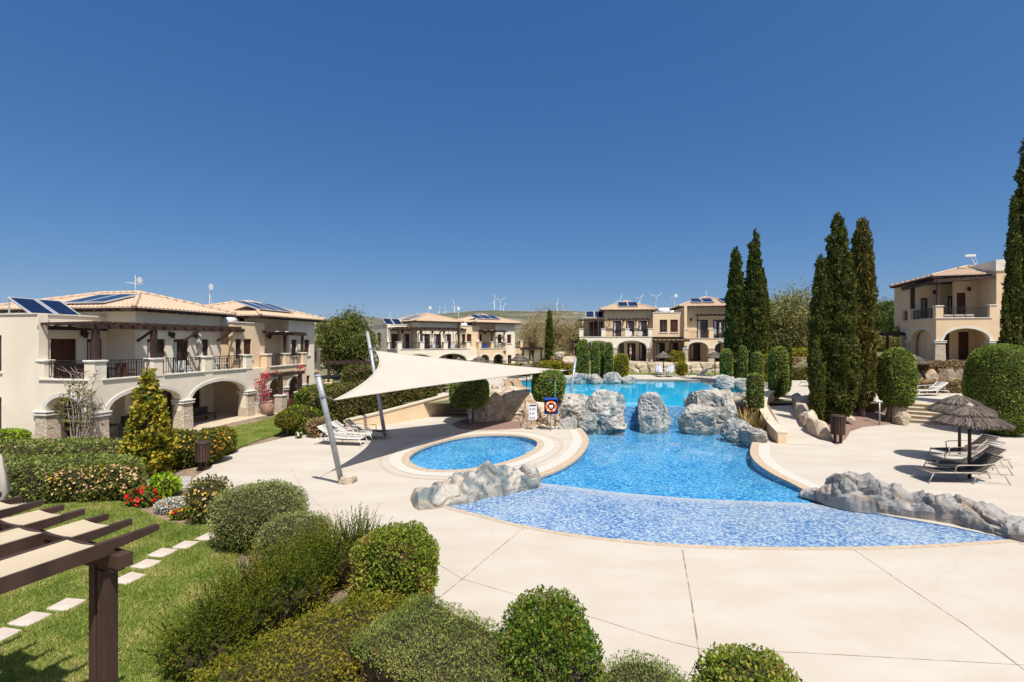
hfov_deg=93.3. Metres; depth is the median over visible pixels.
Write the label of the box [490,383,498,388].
boulder
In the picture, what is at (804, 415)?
stone block
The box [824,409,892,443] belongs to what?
mulch bed
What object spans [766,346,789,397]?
clipped shrub
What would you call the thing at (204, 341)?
door
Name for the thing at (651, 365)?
stone block
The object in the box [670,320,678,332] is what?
window
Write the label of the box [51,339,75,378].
door
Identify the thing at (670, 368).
towel
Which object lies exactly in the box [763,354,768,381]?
clipped shrub
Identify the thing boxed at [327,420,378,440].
sun lounger
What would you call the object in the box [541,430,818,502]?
pool floor
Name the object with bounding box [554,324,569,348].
bushy tree
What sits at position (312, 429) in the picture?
bush
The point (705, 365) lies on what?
stone block
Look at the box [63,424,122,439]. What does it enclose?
terrace table
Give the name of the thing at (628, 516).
pool beach
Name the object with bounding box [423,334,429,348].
door
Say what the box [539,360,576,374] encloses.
hedge
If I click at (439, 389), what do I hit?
hedge
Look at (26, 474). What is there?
hedge
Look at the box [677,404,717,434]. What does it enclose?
boulder
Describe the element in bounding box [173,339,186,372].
door
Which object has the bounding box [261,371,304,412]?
pergola
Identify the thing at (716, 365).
stone block
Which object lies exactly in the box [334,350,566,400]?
shade sail
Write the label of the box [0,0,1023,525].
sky
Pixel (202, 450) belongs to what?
litter bin
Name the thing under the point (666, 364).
stone block
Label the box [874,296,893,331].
pine tree
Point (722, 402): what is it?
boulder
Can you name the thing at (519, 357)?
thatched umbrella
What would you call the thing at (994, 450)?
sun lounger
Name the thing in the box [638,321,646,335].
door
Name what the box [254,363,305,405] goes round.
bougainvillea
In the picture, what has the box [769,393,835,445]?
ramp
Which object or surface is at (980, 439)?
sun lounger
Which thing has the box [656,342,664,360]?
door
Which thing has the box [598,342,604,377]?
clipped shrub
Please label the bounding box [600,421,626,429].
boulder
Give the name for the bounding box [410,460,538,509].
rock ridge
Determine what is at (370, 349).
sail mast
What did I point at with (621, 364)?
clipped shrub
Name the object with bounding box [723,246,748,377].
cypress
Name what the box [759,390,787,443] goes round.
ramp wall
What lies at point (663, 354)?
thatched umbrella
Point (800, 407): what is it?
stone block
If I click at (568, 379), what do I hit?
boulder
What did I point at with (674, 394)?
pool floor
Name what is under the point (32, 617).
stepping stone
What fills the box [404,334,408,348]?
door
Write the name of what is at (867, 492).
rock ridge
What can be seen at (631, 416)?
weir wall
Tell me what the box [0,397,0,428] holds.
window
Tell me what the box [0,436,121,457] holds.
hedge
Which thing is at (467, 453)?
wading pool floor
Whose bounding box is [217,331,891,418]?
ground
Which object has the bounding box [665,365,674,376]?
sun lounger
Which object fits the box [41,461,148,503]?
rose hedge
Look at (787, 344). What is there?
clipped cypress
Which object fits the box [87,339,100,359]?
door
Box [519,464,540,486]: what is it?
boulder
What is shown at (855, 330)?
cypress
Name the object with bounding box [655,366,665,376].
sun lounger
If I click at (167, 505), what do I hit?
silver herb
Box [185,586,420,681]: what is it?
clipped hedge
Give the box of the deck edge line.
[378,430,563,479]
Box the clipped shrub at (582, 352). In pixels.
[575,339,589,377]
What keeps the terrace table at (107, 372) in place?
on the villa at (42, 340)
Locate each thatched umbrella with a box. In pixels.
[472,356,488,362]
[511,354,529,378]
[521,363,532,386]
[653,351,672,374]
[704,351,719,376]
[913,355,931,364]
[923,394,997,453]
[927,403,1014,482]
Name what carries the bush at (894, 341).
on the ground at (873, 407)
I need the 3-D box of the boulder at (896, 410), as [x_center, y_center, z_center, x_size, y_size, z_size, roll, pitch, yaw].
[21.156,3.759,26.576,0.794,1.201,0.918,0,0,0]
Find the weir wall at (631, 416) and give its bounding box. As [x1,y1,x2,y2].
[624,406,685,429]
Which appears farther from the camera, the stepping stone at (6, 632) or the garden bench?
the garden bench
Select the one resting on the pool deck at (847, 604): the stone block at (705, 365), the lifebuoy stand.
the lifebuoy stand
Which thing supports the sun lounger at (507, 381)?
on the deck at (800, 389)
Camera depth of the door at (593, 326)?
60.24 m
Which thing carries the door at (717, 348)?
in the villa at (690, 328)
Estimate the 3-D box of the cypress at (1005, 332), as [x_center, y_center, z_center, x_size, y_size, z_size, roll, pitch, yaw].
[25.684,0.574,25.210,0.698,6.280,0.690,0,0,0]
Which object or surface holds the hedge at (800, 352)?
on the ground at (873, 407)
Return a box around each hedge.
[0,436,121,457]
[1,451,145,503]
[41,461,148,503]
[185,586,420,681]
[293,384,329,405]
[307,380,437,428]
[340,364,377,382]
[347,592,527,681]
[433,385,448,394]
[492,362,553,376]
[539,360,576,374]
[792,347,809,356]
[792,357,806,366]
[792,367,808,379]
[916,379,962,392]
[917,359,965,373]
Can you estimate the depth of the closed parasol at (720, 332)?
54.81 m
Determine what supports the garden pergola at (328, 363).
on the ground at (873, 407)
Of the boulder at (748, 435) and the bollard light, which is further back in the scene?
the bollard light
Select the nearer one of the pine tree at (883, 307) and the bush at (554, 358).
the bush at (554, 358)
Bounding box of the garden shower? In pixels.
[546,379,556,428]
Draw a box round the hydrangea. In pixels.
[148,470,184,498]
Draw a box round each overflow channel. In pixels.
[389,432,553,475]
[538,430,581,472]
[758,444,820,487]
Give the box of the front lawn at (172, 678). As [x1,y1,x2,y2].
[0,500,259,681]
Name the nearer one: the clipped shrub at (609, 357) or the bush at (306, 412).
the bush at (306, 412)
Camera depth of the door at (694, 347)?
57.96 m
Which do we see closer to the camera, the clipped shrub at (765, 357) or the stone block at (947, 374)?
the stone block at (947, 374)
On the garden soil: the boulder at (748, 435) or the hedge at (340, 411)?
the hedge at (340, 411)
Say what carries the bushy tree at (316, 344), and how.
on the ground at (873, 407)
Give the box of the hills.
[314,301,891,330]
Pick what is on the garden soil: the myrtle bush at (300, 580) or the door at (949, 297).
the myrtle bush at (300, 580)
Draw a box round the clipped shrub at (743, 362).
[738,345,748,377]
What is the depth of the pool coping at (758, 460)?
16.89 m
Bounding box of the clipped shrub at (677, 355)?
[667,350,685,361]
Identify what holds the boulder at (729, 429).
on the pool floor at (675, 463)
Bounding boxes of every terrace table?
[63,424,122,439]
[77,367,122,378]
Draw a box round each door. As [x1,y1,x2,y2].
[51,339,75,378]
[64,397,81,437]
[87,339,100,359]
[147,339,163,373]
[154,389,170,419]
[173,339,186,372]
[192,389,198,407]
[202,339,206,355]
[235,339,241,360]
[391,334,397,348]
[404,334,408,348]
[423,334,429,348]
[434,334,440,348]
[445,334,450,347]
[589,322,597,335]
[599,322,602,335]
[613,321,620,335]
[617,343,623,353]
[626,321,633,335]
[627,343,635,359]
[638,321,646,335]
[639,343,645,359]
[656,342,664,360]
[673,342,677,349]
[690,343,699,360]
[697,320,707,337]
[713,320,723,337]
[715,343,719,360]
[944,333,948,359]
[948,296,951,314]
[957,293,964,313]
[958,332,967,358]
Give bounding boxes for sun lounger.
[315,424,368,445]
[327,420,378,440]
[342,418,390,438]
[502,378,513,386]
[511,378,530,388]
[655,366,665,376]
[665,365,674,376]
[685,368,710,378]
[912,452,1010,484]
[917,381,949,395]
[923,445,1013,475]
[926,434,1000,456]
[928,439,1012,468]
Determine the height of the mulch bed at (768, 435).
0.967 m
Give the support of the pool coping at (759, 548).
on the pool deck at (847, 604)
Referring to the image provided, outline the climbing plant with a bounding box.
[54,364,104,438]
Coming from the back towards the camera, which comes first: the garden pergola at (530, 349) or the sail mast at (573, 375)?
the garden pergola at (530, 349)
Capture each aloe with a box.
[734,401,746,415]
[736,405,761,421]
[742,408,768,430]
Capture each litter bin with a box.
[195,440,209,470]
[830,414,845,443]
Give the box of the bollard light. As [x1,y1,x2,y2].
[469,409,471,423]
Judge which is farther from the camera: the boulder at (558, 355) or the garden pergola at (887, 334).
the boulder at (558, 355)
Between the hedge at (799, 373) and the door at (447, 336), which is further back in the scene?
the door at (447, 336)
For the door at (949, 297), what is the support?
in the villa at (923, 305)
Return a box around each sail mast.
[315,374,357,484]
[366,331,386,436]
[570,358,576,392]
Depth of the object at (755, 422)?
23.36 m
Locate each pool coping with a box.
[401,433,543,471]
[442,506,1019,549]
[498,379,712,385]
[539,430,588,477]
[750,443,809,489]
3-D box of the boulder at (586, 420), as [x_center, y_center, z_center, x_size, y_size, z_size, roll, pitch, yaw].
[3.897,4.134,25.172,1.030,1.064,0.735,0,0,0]
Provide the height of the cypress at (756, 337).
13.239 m
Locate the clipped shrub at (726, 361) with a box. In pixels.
[719,348,733,376]
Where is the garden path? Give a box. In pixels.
[11,476,191,504]
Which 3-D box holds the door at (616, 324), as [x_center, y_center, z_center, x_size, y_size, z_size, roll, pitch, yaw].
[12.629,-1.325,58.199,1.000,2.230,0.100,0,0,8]
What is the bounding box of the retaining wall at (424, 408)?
[345,394,450,428]
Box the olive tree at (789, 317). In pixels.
[768,279,811,347]
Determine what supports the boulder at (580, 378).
on the pool floor at (674, 394)
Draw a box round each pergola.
[0,492,158,681]
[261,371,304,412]
[323,359,374,384]
[515,347,543,363]
[567,341,577,355]
[876,332,905,348]
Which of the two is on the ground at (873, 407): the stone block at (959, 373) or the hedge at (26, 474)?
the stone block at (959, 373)
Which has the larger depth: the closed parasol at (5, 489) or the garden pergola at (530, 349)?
the garden pergola at (530, 349)
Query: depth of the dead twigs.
5.55 m
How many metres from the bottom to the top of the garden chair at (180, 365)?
0.950 m
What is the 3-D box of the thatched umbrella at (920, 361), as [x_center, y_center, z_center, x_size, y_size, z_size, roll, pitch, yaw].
[28.784,2.223,34.600,2.020,2.450,2.020,0,0,0]
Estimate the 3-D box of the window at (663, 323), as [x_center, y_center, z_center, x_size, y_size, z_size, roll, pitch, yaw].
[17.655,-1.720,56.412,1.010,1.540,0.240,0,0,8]
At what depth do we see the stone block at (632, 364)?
53.72 m
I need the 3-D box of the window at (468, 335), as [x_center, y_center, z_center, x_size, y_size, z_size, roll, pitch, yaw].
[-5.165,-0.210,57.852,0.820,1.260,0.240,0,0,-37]
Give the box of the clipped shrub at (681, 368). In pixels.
[675,361,687,375]
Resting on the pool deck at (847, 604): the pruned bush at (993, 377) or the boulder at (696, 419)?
the pruned bush at (993, 377)
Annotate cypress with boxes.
[544,309,554,360]
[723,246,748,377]
[742,228,769,374]
[763,272,772,352]
[783,337,792,391]
[805,211,862,421]
[806,253,833,420]
[808,339,826,420]
[844,251,856,422]
[850,216,880,416]
[996,293,1013,344]
[998,137,1023,345]
[1001,193,1023,345]
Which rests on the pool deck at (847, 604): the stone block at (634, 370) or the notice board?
the notice board
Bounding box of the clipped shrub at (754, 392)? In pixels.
[745,372,764,414]
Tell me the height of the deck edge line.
0.001 m
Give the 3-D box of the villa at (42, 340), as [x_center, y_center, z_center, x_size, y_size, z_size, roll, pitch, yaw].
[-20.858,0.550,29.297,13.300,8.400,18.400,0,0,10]
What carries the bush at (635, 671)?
on the garden soil
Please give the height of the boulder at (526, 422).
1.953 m
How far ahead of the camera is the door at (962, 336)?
39.89 m
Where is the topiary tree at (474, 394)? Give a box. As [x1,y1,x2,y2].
[448,379,489,422]
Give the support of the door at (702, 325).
in the villa at (690, 328)
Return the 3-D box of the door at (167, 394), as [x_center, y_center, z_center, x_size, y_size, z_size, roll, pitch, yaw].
[-18.920,3.375,26.060,0.100,2.050,1.200,0,0,10]
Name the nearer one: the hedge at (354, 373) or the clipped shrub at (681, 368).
the hedge at (354, 373)
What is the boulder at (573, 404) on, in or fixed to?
on the pool deck at (847, 604)
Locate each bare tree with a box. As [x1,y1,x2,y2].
[516,315,545,362]
[517,297,580,357]
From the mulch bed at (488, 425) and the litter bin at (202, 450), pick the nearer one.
the litter bin at (202, 450)
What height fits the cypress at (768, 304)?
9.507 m
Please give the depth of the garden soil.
13.00 m
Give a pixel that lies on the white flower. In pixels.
(299, 435)
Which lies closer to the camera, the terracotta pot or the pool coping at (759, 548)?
the pool coping at (759, 548)
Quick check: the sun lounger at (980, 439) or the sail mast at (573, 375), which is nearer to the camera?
the sun lounger at (980, 439)
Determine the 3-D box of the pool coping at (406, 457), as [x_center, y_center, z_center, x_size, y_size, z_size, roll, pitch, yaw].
[-1.493,4.521,20.020,4.958,0.070,7.347,0,0,23]
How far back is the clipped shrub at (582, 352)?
44.05 m
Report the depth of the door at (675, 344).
57.02 m
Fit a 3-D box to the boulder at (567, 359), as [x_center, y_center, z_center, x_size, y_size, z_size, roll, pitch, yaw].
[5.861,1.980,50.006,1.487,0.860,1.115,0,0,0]
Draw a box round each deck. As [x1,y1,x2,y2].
[189,413,1023,681]
[437,374,961,415]
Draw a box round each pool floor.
[409,436,536,469]
[505,380,744,405]
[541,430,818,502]
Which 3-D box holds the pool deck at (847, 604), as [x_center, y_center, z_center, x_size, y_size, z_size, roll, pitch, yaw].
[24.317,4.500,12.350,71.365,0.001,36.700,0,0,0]
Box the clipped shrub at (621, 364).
[614,353,629,376]
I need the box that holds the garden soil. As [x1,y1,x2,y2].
[43,418,350,645]
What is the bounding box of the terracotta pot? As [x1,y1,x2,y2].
[262,400,274,415]
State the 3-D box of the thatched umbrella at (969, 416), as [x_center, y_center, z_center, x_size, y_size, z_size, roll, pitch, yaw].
[14.780,3.280,15.621,2.094,2.540,2.095,0,0,0]
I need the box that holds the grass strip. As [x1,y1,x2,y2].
[589,373,719,374]
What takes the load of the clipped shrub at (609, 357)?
on the deck at (800, 389)
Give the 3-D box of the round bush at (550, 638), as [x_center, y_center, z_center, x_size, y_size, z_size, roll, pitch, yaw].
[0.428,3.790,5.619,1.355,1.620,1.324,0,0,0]
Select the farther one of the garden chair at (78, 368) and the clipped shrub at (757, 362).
the clipped shrub at (757, 362)
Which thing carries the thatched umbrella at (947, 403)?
on the pool deck at (847, 604)
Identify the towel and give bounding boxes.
[655,365,662,371]
[667,365,674,371]
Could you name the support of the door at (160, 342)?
in the villa at (42, 340)
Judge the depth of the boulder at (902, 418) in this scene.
25.80 m
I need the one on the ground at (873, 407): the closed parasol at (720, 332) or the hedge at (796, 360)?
the hedge at (796, 360)
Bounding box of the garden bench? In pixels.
[193,406,216,418]
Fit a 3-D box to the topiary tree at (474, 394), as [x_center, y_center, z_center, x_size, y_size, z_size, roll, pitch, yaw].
[-2.324,3.323,26.618,2.286,3.055,2.278,0,0,0]
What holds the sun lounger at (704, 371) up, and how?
on the deck at (800, 389)
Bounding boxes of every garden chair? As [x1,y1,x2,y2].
[75,363,83,378]
[115,363,135,376]
[120,416,129,435]
[178,361,193,372]
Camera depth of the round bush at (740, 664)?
5.43 m
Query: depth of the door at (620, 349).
59.58 m
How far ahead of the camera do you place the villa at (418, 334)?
57.30 m
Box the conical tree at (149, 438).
[116,367,181,477]
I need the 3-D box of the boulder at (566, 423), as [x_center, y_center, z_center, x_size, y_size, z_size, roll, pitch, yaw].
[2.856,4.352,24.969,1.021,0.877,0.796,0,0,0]
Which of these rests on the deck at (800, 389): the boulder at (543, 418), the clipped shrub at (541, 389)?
the clipped shrub at (541, 389)
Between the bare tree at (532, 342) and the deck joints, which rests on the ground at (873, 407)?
the bare tree at (532, 342)
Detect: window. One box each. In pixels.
[0,335,2,373]
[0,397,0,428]
[244,339,252,359]
[292,340,297,356]
[304,340,310,355]
[461,334,464,344]
[467,334,471,344]
[497,334,501,343]
[507,335,511,343]
[659,320,667,332]
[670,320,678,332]
[921,298,927,317]
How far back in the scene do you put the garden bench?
27.08 m
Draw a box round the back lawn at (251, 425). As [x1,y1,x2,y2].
[221,417,284,455]
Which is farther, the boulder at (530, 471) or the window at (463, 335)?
the window at (463, 335)
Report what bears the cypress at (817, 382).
on the mulch bed at (871, 418)
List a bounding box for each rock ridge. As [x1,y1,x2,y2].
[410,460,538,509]
[798,471,1023,541]
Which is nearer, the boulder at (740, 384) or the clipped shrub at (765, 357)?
the boulder at (740, 384)
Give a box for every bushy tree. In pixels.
[314,322,330,368]
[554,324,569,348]
[560,320,580,354]
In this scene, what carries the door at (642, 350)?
in the villa at (690, 328)
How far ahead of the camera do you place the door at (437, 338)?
56.44 m
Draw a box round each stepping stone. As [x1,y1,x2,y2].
[0,627,20,641]
[7,611,50,626]
[46,598,85,610]
[118,572,145,584]
[130,559,160,568]
[146,548,177,556]
[172,541,198,548]
[194,532,213,540]
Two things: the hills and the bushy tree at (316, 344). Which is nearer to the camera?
the bushy tree at (316, 344)
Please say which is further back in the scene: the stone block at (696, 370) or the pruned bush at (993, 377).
the stone block at (696, 370)
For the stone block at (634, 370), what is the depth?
53.49 m
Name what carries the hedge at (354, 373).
on the ground at (873, 407)
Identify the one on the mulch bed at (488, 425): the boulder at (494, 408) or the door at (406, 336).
the boulder at (494, 408)
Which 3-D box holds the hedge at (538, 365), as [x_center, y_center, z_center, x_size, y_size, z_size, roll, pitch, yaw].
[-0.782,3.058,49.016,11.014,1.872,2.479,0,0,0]
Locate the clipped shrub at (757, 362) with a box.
[750,351,764,375]
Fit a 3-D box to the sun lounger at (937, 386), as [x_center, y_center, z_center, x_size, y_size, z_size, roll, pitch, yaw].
[27.009,3.104,31.350,2.414,0.904,0.826,0,0,-8]
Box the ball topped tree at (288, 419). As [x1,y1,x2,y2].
[274,409,300,436]
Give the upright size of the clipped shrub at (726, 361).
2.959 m
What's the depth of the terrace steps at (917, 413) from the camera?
26.79 m
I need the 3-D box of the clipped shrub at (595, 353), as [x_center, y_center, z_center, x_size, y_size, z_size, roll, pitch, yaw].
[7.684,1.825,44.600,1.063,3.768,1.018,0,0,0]
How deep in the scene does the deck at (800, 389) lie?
39.46 m
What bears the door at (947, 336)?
in the villa at (923, 305)
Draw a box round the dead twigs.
[357,610,444,681]
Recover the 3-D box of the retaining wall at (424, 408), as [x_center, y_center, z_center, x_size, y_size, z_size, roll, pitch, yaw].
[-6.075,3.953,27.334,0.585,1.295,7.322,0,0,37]
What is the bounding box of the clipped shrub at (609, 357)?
[605,342,613,373]
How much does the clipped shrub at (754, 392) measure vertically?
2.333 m
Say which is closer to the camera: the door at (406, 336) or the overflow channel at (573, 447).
the overflow channel at (573, 447)
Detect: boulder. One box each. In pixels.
[467,391,505,421]
[489,386,529,396]
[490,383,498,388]
[502,391,535,420]
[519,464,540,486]
[521,401,536,426]
[535,402,560,425]
[554,352,564,358]
[558,417,576,429]
[560,393,588,421]
[562,356,574,363]
[565,375,571,384]
[574,373,587,383]
[577,410,596,430]
[582,389,624,434]
[586,374,602,384]
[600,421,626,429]
[603,372,621,383]
[622,376,635,383]
[637,392,670,433]
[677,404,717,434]
[684,388,738,434]
[712,374,735,389]
[719,418,751,441]
[732,378,746,390]
[732,392,746,416]
[738,426,768,446]
[797,395,809,406]
[824,473,844,507]
[846,416,854,421]
[891,405,906,418]
[892,411,911,425]
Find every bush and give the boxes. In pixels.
[0,427,34,439]
[119,574,285,681]
[163,515,350,647]
[164,427,202,468]
[180,473,232,524]
[194,427,231,465]
[204,478,309,552]
[217,424,237,454]
[251,510,334,562]
[281,403,323,434]
[304,415,333,437]
[308,503,391,590]
[347,520,440,605]
[493,584,606,681]
[549,353,575,360]
[593,649,693,681]
[689,641,802,681]
[876,336,899,351]
[876,347,919,421]
[961,343,1023,436]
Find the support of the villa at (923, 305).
on the ground at (873, 407)
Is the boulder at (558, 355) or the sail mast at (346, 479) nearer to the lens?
the sail mast at (346, 479)
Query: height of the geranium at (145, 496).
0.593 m
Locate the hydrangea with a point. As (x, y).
(165, 483)
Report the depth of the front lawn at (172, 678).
7.95 m
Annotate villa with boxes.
[0,275,325,440]
[365,306,522,363]
[578,294,725,362]
[889,254,1005,360]
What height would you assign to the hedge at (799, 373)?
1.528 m
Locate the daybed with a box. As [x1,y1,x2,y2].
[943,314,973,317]
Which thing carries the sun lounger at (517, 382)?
on the deck at (800, 389)
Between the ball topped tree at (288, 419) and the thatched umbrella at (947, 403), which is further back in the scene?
the ball topped tree at (288, 419)
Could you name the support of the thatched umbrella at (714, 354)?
on the deck at (800, 389)
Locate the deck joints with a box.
[291,468,1023,672]
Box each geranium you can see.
[122,486,160,507]
[167,507,187,520]
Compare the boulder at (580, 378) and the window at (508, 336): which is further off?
the window at (508, 336)
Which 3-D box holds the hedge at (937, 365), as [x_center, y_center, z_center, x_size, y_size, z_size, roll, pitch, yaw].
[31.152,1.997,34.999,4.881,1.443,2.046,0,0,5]
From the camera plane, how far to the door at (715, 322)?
56.40 m
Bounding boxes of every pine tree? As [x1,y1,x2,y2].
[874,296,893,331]
[877,304,899,337]
[892,319,899,336]
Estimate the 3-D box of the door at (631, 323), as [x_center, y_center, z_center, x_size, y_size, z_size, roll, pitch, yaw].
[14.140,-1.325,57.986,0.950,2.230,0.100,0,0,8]
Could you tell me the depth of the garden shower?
24.72 m
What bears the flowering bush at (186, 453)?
on the garden soil
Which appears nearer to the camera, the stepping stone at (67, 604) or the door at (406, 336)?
the stepping stone at (67, 604)
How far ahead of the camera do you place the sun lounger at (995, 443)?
17.49 m
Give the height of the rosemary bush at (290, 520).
1.180 m
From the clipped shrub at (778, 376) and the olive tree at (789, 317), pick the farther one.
the olive tree at (789, 317)
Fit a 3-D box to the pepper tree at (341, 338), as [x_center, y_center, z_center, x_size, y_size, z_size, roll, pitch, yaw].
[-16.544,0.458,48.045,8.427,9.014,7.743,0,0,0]
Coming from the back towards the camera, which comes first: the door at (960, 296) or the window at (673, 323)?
the window at (673, 323)
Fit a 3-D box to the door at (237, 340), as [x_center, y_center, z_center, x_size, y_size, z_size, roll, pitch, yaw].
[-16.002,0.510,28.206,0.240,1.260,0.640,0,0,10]
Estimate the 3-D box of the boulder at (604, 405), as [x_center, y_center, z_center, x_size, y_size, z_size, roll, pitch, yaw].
[4.839,3.863,25.982,2.447,2.575,2.242,0,0,0]
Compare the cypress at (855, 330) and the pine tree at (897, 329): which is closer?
the cypress at (855, 330)
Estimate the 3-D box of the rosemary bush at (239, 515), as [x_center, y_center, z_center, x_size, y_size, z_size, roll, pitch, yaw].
[-5.637,3.905,10.898,2.195,1.525,2.064,0,0,0]
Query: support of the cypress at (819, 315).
on the mulch bed at (871, 418)
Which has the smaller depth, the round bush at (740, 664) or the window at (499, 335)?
the round bush at (740, 664)
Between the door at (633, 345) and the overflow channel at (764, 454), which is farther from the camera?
the door at (633, 345)
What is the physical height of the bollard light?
0.970 m
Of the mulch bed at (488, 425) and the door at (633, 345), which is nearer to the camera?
the mulch bed at (488, 425)
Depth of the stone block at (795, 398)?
27.04 m
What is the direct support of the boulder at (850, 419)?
on the mulch bed at (871, 418)
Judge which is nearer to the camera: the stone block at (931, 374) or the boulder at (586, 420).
the boulder at (586, 420)
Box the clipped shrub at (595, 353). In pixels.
[590,341,600,375]
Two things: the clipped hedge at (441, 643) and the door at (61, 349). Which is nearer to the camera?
the clipped hedge at (441, 643)
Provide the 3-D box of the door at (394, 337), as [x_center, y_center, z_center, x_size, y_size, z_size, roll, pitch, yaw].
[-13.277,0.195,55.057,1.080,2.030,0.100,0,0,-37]
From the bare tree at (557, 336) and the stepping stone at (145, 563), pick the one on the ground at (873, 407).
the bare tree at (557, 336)
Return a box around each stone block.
[629,362,635,367]
[629,368,638,372]
[636,362,646,367]
[639,368,648,372]
[647,363,662,367]
[664,362,673,367]
[690,362,700,367]
[690,368,701,372]
[700,362,711,367]
[712,363,718,367]
[791,393,800,403]
[792,396,800,410]
[795,402,808,418]
[799,410,817,427]
[806,416,832,440]
[921,369,938,379]
[937,368,955,379]
[954,369,962,380]
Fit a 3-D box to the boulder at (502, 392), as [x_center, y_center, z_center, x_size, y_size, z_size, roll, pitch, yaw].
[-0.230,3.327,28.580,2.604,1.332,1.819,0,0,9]
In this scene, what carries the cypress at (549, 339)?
on the ground at (873, 407)
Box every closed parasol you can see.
[0,454,11,518]
[195,334,202,359]
[718,323,721,340]
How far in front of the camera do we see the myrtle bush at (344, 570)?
8.85 m
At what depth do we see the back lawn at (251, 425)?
24.02 m
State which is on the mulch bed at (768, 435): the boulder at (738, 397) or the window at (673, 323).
the boulder at (738, 397)
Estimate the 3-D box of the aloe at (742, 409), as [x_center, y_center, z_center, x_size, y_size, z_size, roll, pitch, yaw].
[12.707,3.484,26.582,1.542,1.200,1.372,0,0,-24]
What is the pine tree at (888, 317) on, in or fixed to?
on the ground at (873, 407)
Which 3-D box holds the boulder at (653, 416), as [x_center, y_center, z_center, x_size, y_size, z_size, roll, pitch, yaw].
[7.592,3.886,25.962,1.864,2.385,1.626,0,0,-17]
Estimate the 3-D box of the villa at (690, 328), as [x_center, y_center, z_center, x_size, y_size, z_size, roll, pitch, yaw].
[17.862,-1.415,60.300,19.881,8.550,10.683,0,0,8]
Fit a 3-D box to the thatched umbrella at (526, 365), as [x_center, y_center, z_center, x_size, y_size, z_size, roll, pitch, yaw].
[1.089,2.605,36.001,1.621,1.967,1.622,0,0,-16]
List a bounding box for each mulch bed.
[452,419,522,429]
[745,404,778,441]
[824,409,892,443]
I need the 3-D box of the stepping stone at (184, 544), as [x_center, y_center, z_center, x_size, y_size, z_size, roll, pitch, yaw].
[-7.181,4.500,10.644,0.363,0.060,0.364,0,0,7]
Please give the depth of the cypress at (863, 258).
26.75 m
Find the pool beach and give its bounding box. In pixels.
[449,482,1007,546]
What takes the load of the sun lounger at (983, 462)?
on the pool deck at (847, 604)
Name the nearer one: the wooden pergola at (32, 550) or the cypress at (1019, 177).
the wooden pergola at (32, 550)
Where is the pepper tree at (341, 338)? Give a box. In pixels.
[314,303,388,379]
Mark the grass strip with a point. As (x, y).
(675, 373)
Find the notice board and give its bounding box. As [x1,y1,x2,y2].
[529,403,536,429]
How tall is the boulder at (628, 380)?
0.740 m
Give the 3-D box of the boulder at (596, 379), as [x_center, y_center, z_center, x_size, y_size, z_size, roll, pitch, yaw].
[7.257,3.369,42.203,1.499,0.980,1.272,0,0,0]
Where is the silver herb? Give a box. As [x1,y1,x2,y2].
[153,496,189,514]
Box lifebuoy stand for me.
[544,398,557,430]
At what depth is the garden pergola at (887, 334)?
43.92 m
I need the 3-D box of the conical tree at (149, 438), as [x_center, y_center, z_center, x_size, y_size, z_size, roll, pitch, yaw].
[-12.161,2.712,16.202,1.957,3.677,1.798,0,0,0]
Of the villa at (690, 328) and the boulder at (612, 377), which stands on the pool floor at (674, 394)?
the boulder at (612, 377)
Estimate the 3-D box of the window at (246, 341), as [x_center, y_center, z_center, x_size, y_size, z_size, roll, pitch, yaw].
[-15.872,0.510,28.945,0.240,1.260,0.820,0,0,10]
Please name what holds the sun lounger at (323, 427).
on the pool deck at (847, 604)
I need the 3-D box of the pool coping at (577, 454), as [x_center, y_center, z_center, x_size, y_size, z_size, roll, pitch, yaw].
[2.530,4.523,20.192,1.092,0.070,8.828,0,0,17]
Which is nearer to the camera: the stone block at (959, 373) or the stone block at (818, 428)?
the stone block at (818, 428)
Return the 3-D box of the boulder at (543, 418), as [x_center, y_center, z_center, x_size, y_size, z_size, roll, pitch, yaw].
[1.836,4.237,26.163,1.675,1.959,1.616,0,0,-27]
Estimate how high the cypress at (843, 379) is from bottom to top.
11.581 m
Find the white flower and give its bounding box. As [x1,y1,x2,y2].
[295,431,302,437]
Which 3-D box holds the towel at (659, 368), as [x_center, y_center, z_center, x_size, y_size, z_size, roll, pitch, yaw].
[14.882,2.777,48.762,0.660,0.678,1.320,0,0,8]
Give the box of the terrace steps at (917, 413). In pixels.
[906,402,944,425]
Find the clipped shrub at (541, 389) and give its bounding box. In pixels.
[530,369,565,402]
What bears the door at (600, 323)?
in the villa at (690, 328)
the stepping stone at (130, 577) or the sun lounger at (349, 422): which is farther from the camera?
the sun lounger at (349, 422)
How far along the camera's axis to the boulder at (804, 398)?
26.32 m
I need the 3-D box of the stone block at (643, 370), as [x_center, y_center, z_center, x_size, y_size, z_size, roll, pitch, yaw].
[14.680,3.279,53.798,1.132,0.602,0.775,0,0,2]
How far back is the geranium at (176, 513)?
12.19 m
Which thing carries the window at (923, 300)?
in the villa at (923, 305)

